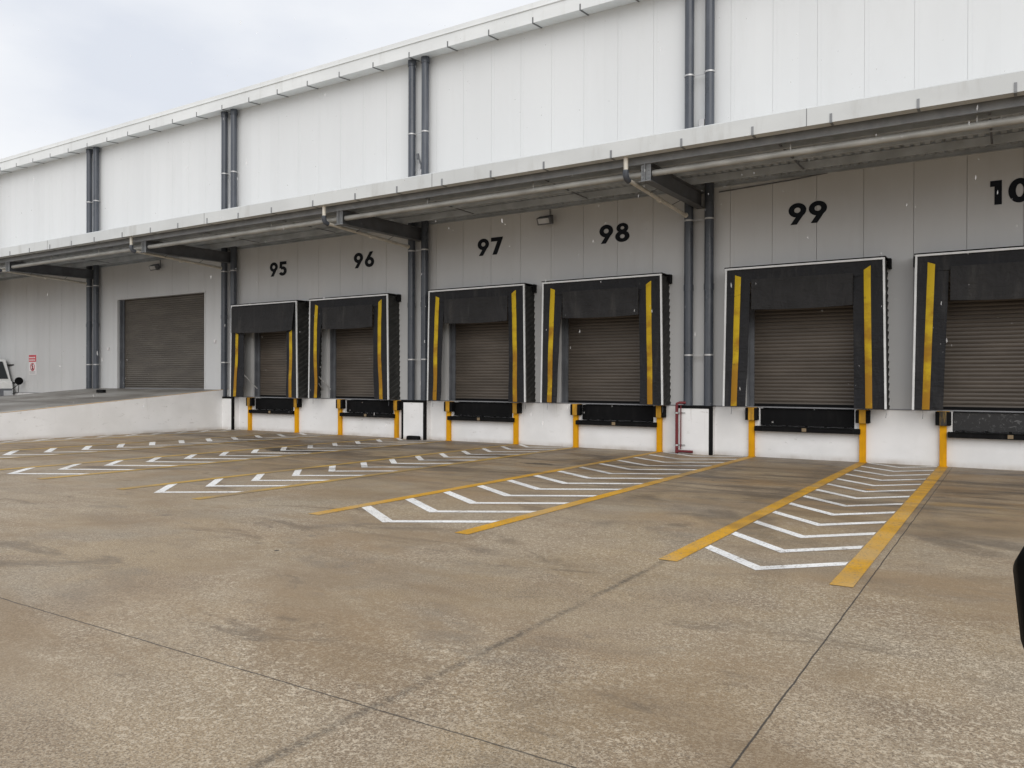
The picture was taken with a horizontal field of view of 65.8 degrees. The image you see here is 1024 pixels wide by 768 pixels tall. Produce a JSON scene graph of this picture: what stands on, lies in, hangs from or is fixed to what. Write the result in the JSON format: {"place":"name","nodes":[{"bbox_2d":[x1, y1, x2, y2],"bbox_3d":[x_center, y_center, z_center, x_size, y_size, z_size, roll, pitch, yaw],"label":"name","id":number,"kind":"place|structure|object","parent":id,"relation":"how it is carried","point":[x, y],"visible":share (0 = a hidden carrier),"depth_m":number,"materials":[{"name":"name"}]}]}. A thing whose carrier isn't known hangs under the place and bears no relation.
{"place":"outdoors","nodes":[
{"label":"outdoors","id":0,"kind":"place"},
{"bbox_2d":[0,0,539,158],"label":"sky","id":1,"kind":"structure","parent":0,"point":[69,69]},
{"bbox_2d":[0,429,1023,767],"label":"ground","id":2,"kind":"structure","parent":0,"point":[146,627],"depth_m":5.85,"materials":[{"name":"concrete"}]},
{"bbox_2d":[0,388,210,411],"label":"ramp","id":3,"kind":"structure","parent":2,"relation":"on","point":[42,400],"depth_m":28.93,"materials":[{"name":"concrete"}]},
{"bbox_2d":[0,359,22,395],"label":"truck","id":4,"kind":"object","parent":3,"relation":"on","point":[6,386],"visible":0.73,"depth_m":37.60,"materials":[{"name":"white metal"}]},
{"bbox_2d":[96,389,105,392],"bbox_3d":[-16.076,0.279,30.954,0.458,0.125,0.140,0,0,32],"label":"wheel stop","id":5,"kind":"object","parent":3,"relation":"on","point":[100,391],"visible":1,"depth_m":30.87,"materials":[{"name":"black rubber"}]},
{"bbox_2d":[0,389,228,440],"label":"ramp wall","id":6,"kind":"structure","parent":2,"relation":"on","point":[196,411],"depth_m":26.01,"materials":[{"name":"white paint"}]},
{"bbox_2d":[0,429,229,443],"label":"white road marking","id":7,"kind":"object","parent":2,"relation":"on","point":[125,435],"visible":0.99,"depth_m":25.48,"materials":[{"name":"paint"}]},
{"bbox_2d":[3,430,246,443],"bbox_3d":[-12.750,1.653,23.712,0.190,0.062,11.890,0,0,32],"label":"yellow road marking","id":8,"kind":"object","parent":2,"relation":"on","point":[119,437],"visible":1,"depth_m":24.51,"materials":[{"name":"paint"}]},
{"bbox_2d":[0,433,306,457],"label":"white road marking","id":9,"kind":"object","parent":2,"relation":"on","point":[119,445],"visible":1,"depth_m":20.68,"materials":[{"name":"paint"}]},
{"bbox_2d":[0,433,334,458],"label":"yellow road marking","id":10,"kind":"object","parent":2,"relation":"on","point":[149,448],"visible":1,"depth_m":21.52,"materials":[{"name":"paint"}]},
{"bbox_2d":[0,438,442,478],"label":"yellow road marking","id":11,"kind":"object","parent":2,"relation":"on","point":[204,463],"visible":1,"depth_m":17.66,"materials":[{"name":"paint"}]},
{"bbox_2d":[8,438,445,473],"bbox_3d":[-5.967,1.688,19.584,1.926,0.062,12.015,0,0,32],"label":"white road marking","id":12,"kind":"object","parent":2,"relation":"on","point":[191,456],"visible":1,"depth_m":17.26,"materials":[{"name":"paint"}]},
{"bbox_2d":[222,396,238,429],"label":"column plinth","id":13,"kind":"structure","parent":2,"relation":"on","point":[230,413],"depth_m":29.20,"materials":[{"name":"white paint"}]},
{"bbox_2d":[246,397,254,429],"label":"bumper post","id":14,"kind":"object","parent":2,"relation":"on","point":[250,402],"visible":1,"depth_m":28.83,"materials":[{"name":"yellow metal"}]},
{"bbox_2d":[293,398,301,432],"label":"bumper post","id":15,"kind":"object","parent":2,"relation":"on","point":[296,405],"visible":0.98,"depth_m":27.53,"materials":[{"name":"yellow metal"}]},
{"bbox_2d":[336,399,345,434],"bbox_3d":[-5.726,1.106,26.415,0.296,1.196,0.185,0,0,32],"label":"bumper post","id":16,"kind":"object","parent":2,"relation":"on","point":[340,404],"visible":1,"depth_m":26.41,"materials":[{"name":"yellow metal"}]},
{"bbox_2d":[118,444,573,499],"bbox_3d":[-2.277,1.705,17.115,2.105,0.062,11.890,0,0,32],"label":"yellow road marking","id":17,"kind":"object","parent":2,"relation":"on","point":[221,495],"visible":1,"depth_m":15.03,"materials":[{"name":"paint"}]},
{"bbox_2d":[154,444,554,492],"bbox_3d":[-2.212,1.707,17.218,1.701,0.062,12.015,0,0,32],"label":"white road marking","id":18,"kind":"object","parent":2,"relation":"on","point":[257,477],"visible":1,"depth_m":14.65,"materials":[{"name":"paint"}]},
{"bbox_2d":[392,400,400,437],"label":"bumper post","id":19,"kind":"object","parent":2,"relation":"on","point":[396,406],"visible":0.89,"depth_m":25.11,"materials":[{"name":"yellow metal"}]},
{"bbox_2d":[406,435,420,439],"bbox_3d":[-3.030,1.654,24.320,0.458,0.125,0.140,0,0,29],"label":"wheel stop","id":20,"kind":"object","parent":2,"relation":"on","point":[410,437],"visible":0.99,"depth_m":24.25,"materials":[{"name":"black rubber"}]},
{"bbox_2d":[401,400,430,439],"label":"column plinth","id":21,"kind":"structure","parent":2,"relation":"on","point":[415,417],"depth_m":24.48,"materials":[{"name":"white paint"}]},
{"bbox_2d":[444,401,454,440],"bbox_3d":[-1.910,1.125,24.011,0.296,1.196,0.185,0,0,32],"label":"bumper post","id":22,"kind":"object","parent":2,"relation":"on","point":[449,407],"visible":1,"depth_m":24.00,"materials":[{"name":"yellow metal"}]},
{"bbox_2d":[0,0,1023,470],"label":"warehouse","id":23,"kind":"structure","parent":2,"relation":"on","point":[542,76],"depth_m":22.08,"materials":[{"name":"white paint"}]},
{"bbox_2d":[29,355,36,374],"bbox_3d":[-22.474,-0.905,37.092,0.660,0.930,0.028,0,0,32],"label":"warning sign","id":24,"kind":"object","parent":23,"relation":"attached to","point":[32,364],"visible":1,"depth_m":37.06,"materials":[{"name":"white plastic"}]},
{"bbox_2d":[149,260,160,270],"bbox_3d":[-14.271,-4.770,31.714,0.440,0.456,0.379,0,0,32],"label":"floodlight","id":25,"kind":"object","parent":23,"relation":"attached to","point":[152,267],"visible":1,"depth_m":31.57,"materials":[{"name":"paint"}]},
{"bbox_2d":[116,291,205,388],"bbox_3d":[-14.162,-1.569,32.054,5.870,4.060,0.335,0,0,32],"label":"roller door","id":26,"kind":"structure","parent":23,"relation":"in","point":[162,340],"depth_m":32.20,"materials":[{"name":"paint"}]},
{"bbox_2d":[230,300,308,402],"bbox_3d":[-8.639,-1.107,27.992,3.540,3.524,0.677,0,0,32],"label":"dock shelter","id":27,"kind":"object","parent":23,"relation":"attached to","point":[290,318],"visible":0.97,"depth_m":27.32,"materials":[{"name":"fabric"}]},
{"bbox_2d":[248,398,293,413],"bbox_3d":[-8.433,0.787,28.400,2.280,0.535,0.655,0,0,32],"label":"dock leveller","id":28,"kind":"object","parent":23,"relation":"attached to","point":[279,405],"visible":0.88,"depth_m":28.30,"materials":[{"name":"black metal"}]},
{"bbox_2d":[270,261,286,276],"bbox_3d":[-8.332,-4.097,28.189,0.864,0.505,0.008,0,0,32],"label":"dock number","id":29,"kind":"object","parent":23,"relation":"attached to","point":[276,267],"visible":1,"depth_m":28.15,"materials":[{"name":"black paint"}]},
{"bbox_2d":[250,318,308,396],"bbox_3d":[-8.220,-0.917,28.311,3.020,2.816,0.335,0,0,32],"label":"roller door","id":30,"kind":"structure","parent":23,"relation":"in","point":[270,348],"depth_m":28.81,"materials":[{"name":"paint"}]},
{"bbox_2d":[325,314,373,398],"bbox_3d":[-4.980,-0.901,26.270,3.020,2.816,0.335,0,0,32],"label":"roller door","id":31,"kind":"structure","parent":23,"relation":"in","point":[351,350],"depth_m":26.66,"materials":[{"name":"paint"}]},
{"bbox_2d":[308,293,400,405],"bbox_3d":[-5.200,-1.090,25.881,3.590,3.524,0.583,0,0,32],"label":"dock shelter","id":32,"kind":"object","parent":23,"relation":"attached to","point":[347,312],"visible":1,"depth_m":25.18,"materials":[{"name":"fabric"}]},
{"bbox_2d":[354,251,373,267],"bbox_3d":[-4.869,-4.079,26.008,0.890,0.505,0.008,0,0,32],"label":"dock number","id":33,"kind":"object","parent":23,"relation":"attached to","point":[358,262],"visible":1,"depth_m":25.97,"materials":[{"name":"black paint"}]},
{"bbox_2d":[340,400,394,417],"bbox_3d":[-4.575,0.807,25.969,2.340,0.535,0.655,0,0,32],"label":"dock leveller","id":34,"kind":"object","parent":23,"relation":"attached to","point":[373,408],"visible":0.88,"depth_m":25.89,"materials":[{"name":"black metal"}]},
{"bbox_2d":[416,153,420,174],"bbox_3d":[-2.877,-6.728,24.628,0.292,0.860,0.218,0,0,32],"label":"wall fitting","id":35,"kind":"object","parent":23,"relation":"attached to","point":[419,170],"depth_m":24.54,"materials":[{"name":"paint"}]},
{"bbox_2d":[444,307,508,401],"bbox_3d":[-0.774,-0.880,23.715,2.794,2.816,0.263,0,0,27],"label":"roller door","id":36,"kind":"structure","parent":23,"relation":"in","point":[478,352],"depth_m":23.90,"materials":[{"name":"paint"}]},
{"bbox_2d":[447,402,514,421],"bbox_3d":[-0.793,0.826,23.586,2.360,0.535,0.655,0,0,32],"label":"dock leveller","id":37,"kind":"object","parent":23,"relation":"attached to","point":[469,410],"visible":0.91,"depth_m":23.48,"materials":[{"name":"black metal"}]},
{"bbox_2d":[427,283,536,408],"bbox_3d":[-0.944,-1.069,23.200,3.530,3.524,0.583,0,0,32],"label":"dock shelter","id":38,"kind":"object","parent":23,"relation":"attached to","point":[480,304],"visible":1,"depth_m":22.57,"materials":[{"name":"fabric"}]},
{"bbox_2d":[478,236,502,255],"bbox_3d":[-0.647,-4.058,23.348,0.890,0.505,0.008,0,0,32],"label":"dock number","id":39,"kind":"object","parent":23,"relation":"attached to","point":[486,242],"visible":1,"depth_m":23.38,"materials":[{"name":"black paint"}]},
{"bbox_2d":[0,70,1023,284],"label":"canopy","id":40,"kind":"object","parent":23,"relation":"attached to","point":[971,116],"visible":0.99,"depth_m":18.31,"materials":[{"name":"metal"}]},
{"bbox_2d":[536,215,552,224],"bbox_3d":[0.958,-4.679,22.119,0.440,0.486,0.379,0,0,32],"label":"floodlight","id":41,"kind":"object","parent":23,"relation":"attached to","point":[544,220],"visible":1,"depth_m":21.98,"materials":[{"name":"paint"}]},
{"bbox_2d":[557,299,639,403],"bbox_3d":[2.610,-0.863,21.488,3.020,2.816,0.335,0,0,32],"label":"roller door","id":42,"kind":"structure","parent":23,"relation":"in","point":[601,355],"depth_m":21.71,"materials":[{"name":"paint"}]},
{"bbox_2d":[540,272,671,412],"bbox_3d":[2.440,-1.052,21.068,3.610,3.524,0.583,0,0,32],"label":"dock shelter","id":43,"kind":"object","parent":23,"relation":"attached to","point":[608,296],"visible":1,"depth_m":20.50,"materials":[{"name":"rubber"}]},
{"bbox_2d":[599,223,629,243],"bbox_3d":[2.742,-4.041,21.213,0.881,0.505,0.008,0,0,32],"label":"dock number","id":44,"kind":"object","parent":23,"relation":"attached to","point":[617,235],"visible":1,"depth_m":21.16,"materials":[{"name":"black paint"}]},
{"bbox_2d":[575,404,656,426],"bbox_3d":[2.892,0.844,21.265,2.330,0.535,0.655,0,0,32],"label":"dock leveller","id":45,"kind":"object","parent":23,"relation":"attached to","point":[627,413],"visible":0.9,"depth_m":21.15,"materials":[{"name":"black metal"}]},
{"bbox_2d":[698,119,704,126],"bbox_3d":[4.718,-6.436,19.854,0.276,0.354,0.201,0,0,32],"label":"wall fitting","id":46,"kind":"object","parent":23,"relation":"attached to","point":[701,122],"depth_m":19.73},
{"bbox_2d":[745,293,853,407],"bbox_3d":[6.992,-0.841,18.727,3.020,2.816,0.335,0,0,32],"label":"roller door","id":47,"kind":"structure","parent":23,"relation":"in","point":[800,357],"depth_m":18.89,"materials":[{"name":"paint"}]},
{"bbox_2d":[754,408,859,434],"bbox_3d":[6.995,0.865,18.680,2.350,0.535,0.655,0,0,32],"label":"dock leveller","id":48,"kind":"object","parent":23,"relation":"attached to","point":[825,418],"visible":0.98,"depth_m":18.56,"materials":[{"name":"black metal"}]},
{"bbox_2d":[723,256,891,412],"bbox_3d":[6.755,-1.030,18.349,3.650,3.524,0.583,0,0,32],"label":"dock shelter","id":49,"kind":"object","parent":23,"relation":"attached to","point":[860,285],"visible":1,"depth_m":17.87,"materials":[{"name":"rubber"}]},
{"bbox_2d":[789,201,826,224],"bbox_3d":[6.936,-4.020,18.571,0.864,0.505,0.008,0,0,32],"label":"dock number","id":50,"kind":"object","parent":23,"relation":"attached to","point":[812,211],"visible":1,"depth_m":18.55,"materials":[{"name":"black paint"}]},
{"bbox_2d":[912,245,1023,418],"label":"dock shelter","id":51,"kind":"object","parent":23,"relation":"attached to","point":[996,273],"visible":1,"depth_m":16.64,"materials":[{"name":"rubber"}]},
{"bbox_2d":[943,282,1023,410],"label":"roller door","id":52,"kind":"structure","parent":23,"relation":"in","point":[984,353],"depth_m":16.89,"materials":[{"name":"paint"}]},
{"bbox_2d":[948,412,1023,439],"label":"dock leveller","id":53,"kind":"object","parent":23,"relation":"attached to","point":[986,422],"visible":1,"depth_m":16.63,"materials":[{"name":"black metal"}]},
{"bbox_2d":[990,178,1023,204],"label":"dock number","id":54,"kind":"object","parent":23,"relation":"attached to","point":[997,186],"visible":1,"depth_m":16.43,"materials":[{"name":"black paint"}]},
{"bbox_2d":[511,403,521,443],"bbox_3d":[0.121,1.135,22.732,0.296,1.196,0.185,0,0,32],"label":"bumper post","id":55,"kind":"object","parent":2,"relation":"on","point":[516,409],"visible":0.99,"depth_m":22.73,"materials":[{"name":"yellow metal"}]},
{"bbox_2d":[309,452,752,533],"bbox_3d":[1.587,1.725,14.680,2.560,0.062,11.890,0,0,32],"label":"yellow road marking","id":56,"kind":"object","parent":2,"relation":"on","point":[510,520],"visible":1,"depth_m":12.20,"materials":[{"name":"paint"}]},
{"bbox_2d":[362,452,746,522],"bbox_3d":[1.652,1.726,14.784,2.156,0.062,12.015,0,0,32],"label":"white road marking","id":57,"kind":"object","parent":2,"relation":"on","point":[377,514],"visible":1,"depth_m":12.22,"materials":[{"name":"paint"}]},
{"bbox_2d":[570,404,581,447],"bbox_3d":[1.758,1.144,21.700,0.296,1.196,0.185,0,0,32],"label":"bumper post","id":58,"kind":"object","parent":2,"relation":"on","point":[575,410],"visible":1,"depth_m":21.69,"materials":[{"name":"yellow metal"}]},
{"bbox_2d":[653,405,665,451],"bbox_3d":[3.810,1.154,20.408,0.296,1.196,0.185,0,0,32],"label":"bumper post","id":59,"kind":"object","parent":2,"relation":"on","point":[658,414],"visible":1,"depth_m":20.40,"materials":[{"name":"yellow metal"}]},
{"bbox_2d":[677,405,714,454],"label":"column plinth","id":60,"kind":"structure","parent":2,"relation":"on","point":[697,429],"depth_m":19.69,"materials":[{"name":"white paint"}]},
{"bbox_2d":[675,401,692,452],"bbox_3d":[4.321,1.082,19.842,0.472,1.288,0.183,0,0,32],"label":"fire pipe","id":61,"kind":"object","parent":60,"relation":"attached to","point":[676,430],"visible":1,"depth_m":19.87,"materials":[{"name":"red metal"}]},
{"bbox_2d":[745,407,758,456],"bbox_3d":[5.806,1.164,19.150,0.296,1.196,0.185,0,0,32],"label":"bumper post","id":62,"kind":"object","parent":2,"relation":"on","point":[751,414],"visible":1,"depth_m":19.14,"materials":[{"name":"yellow metal"}]},
{"bbox_2d":[659,462,947,586],"bbox_3d":[5.329,1.744,12.252,1.790,0.062,12.010,0,0,32],"label":"yellow road marking","id":63,"kind":"object","parent":2,"relation":"on","point":[852,572],"visible":1,"depth_m":9.37,"materials":[{"name":"paint"}]},
{"bbox_2d":[705,462,936,569],"bbox_3d":[5.423,1.745,12.402,1.386,0.062,12.005,0,0,32],"label":"white road marking","id":64,"kind":"object","parent":2,"relation":"on","point":[737,558],"visible":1,"depth_m":9.59,"materials":[{"name":"paint"}]},
{"bbox_2d":[855,409,870,462],"bbox_3d":[7.905,1.175,17.828,0.296,1.196,0.185,0,0,32],"label":"bumper post","id":65,"kind":"object","parent":2,"relation":"on","point":[862,417],"visible":1,"depth_m":17.81,"materials":[{"name":"yellow metal"}]},
{"bbox_2d":[935,411,950,466],"bbox_3d":[9.253,1.181,16.979,0.296,1.196,0.185,0,0,32],"label":"bumper post","id":66,"kind":"object","parent":2,"relation":"on","point":[943,420],"visible":1,"depth_m":16.96,"materials":[{"name":"yellow metal"}]},
{"bbox_2d":[1013,546,1023,647],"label":"wing mirror","id":67,"kind":"object","parent":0,"point":[1018,570],"visible":1,"depth_m":1.72,"materials":[{"name":"black plastic"}]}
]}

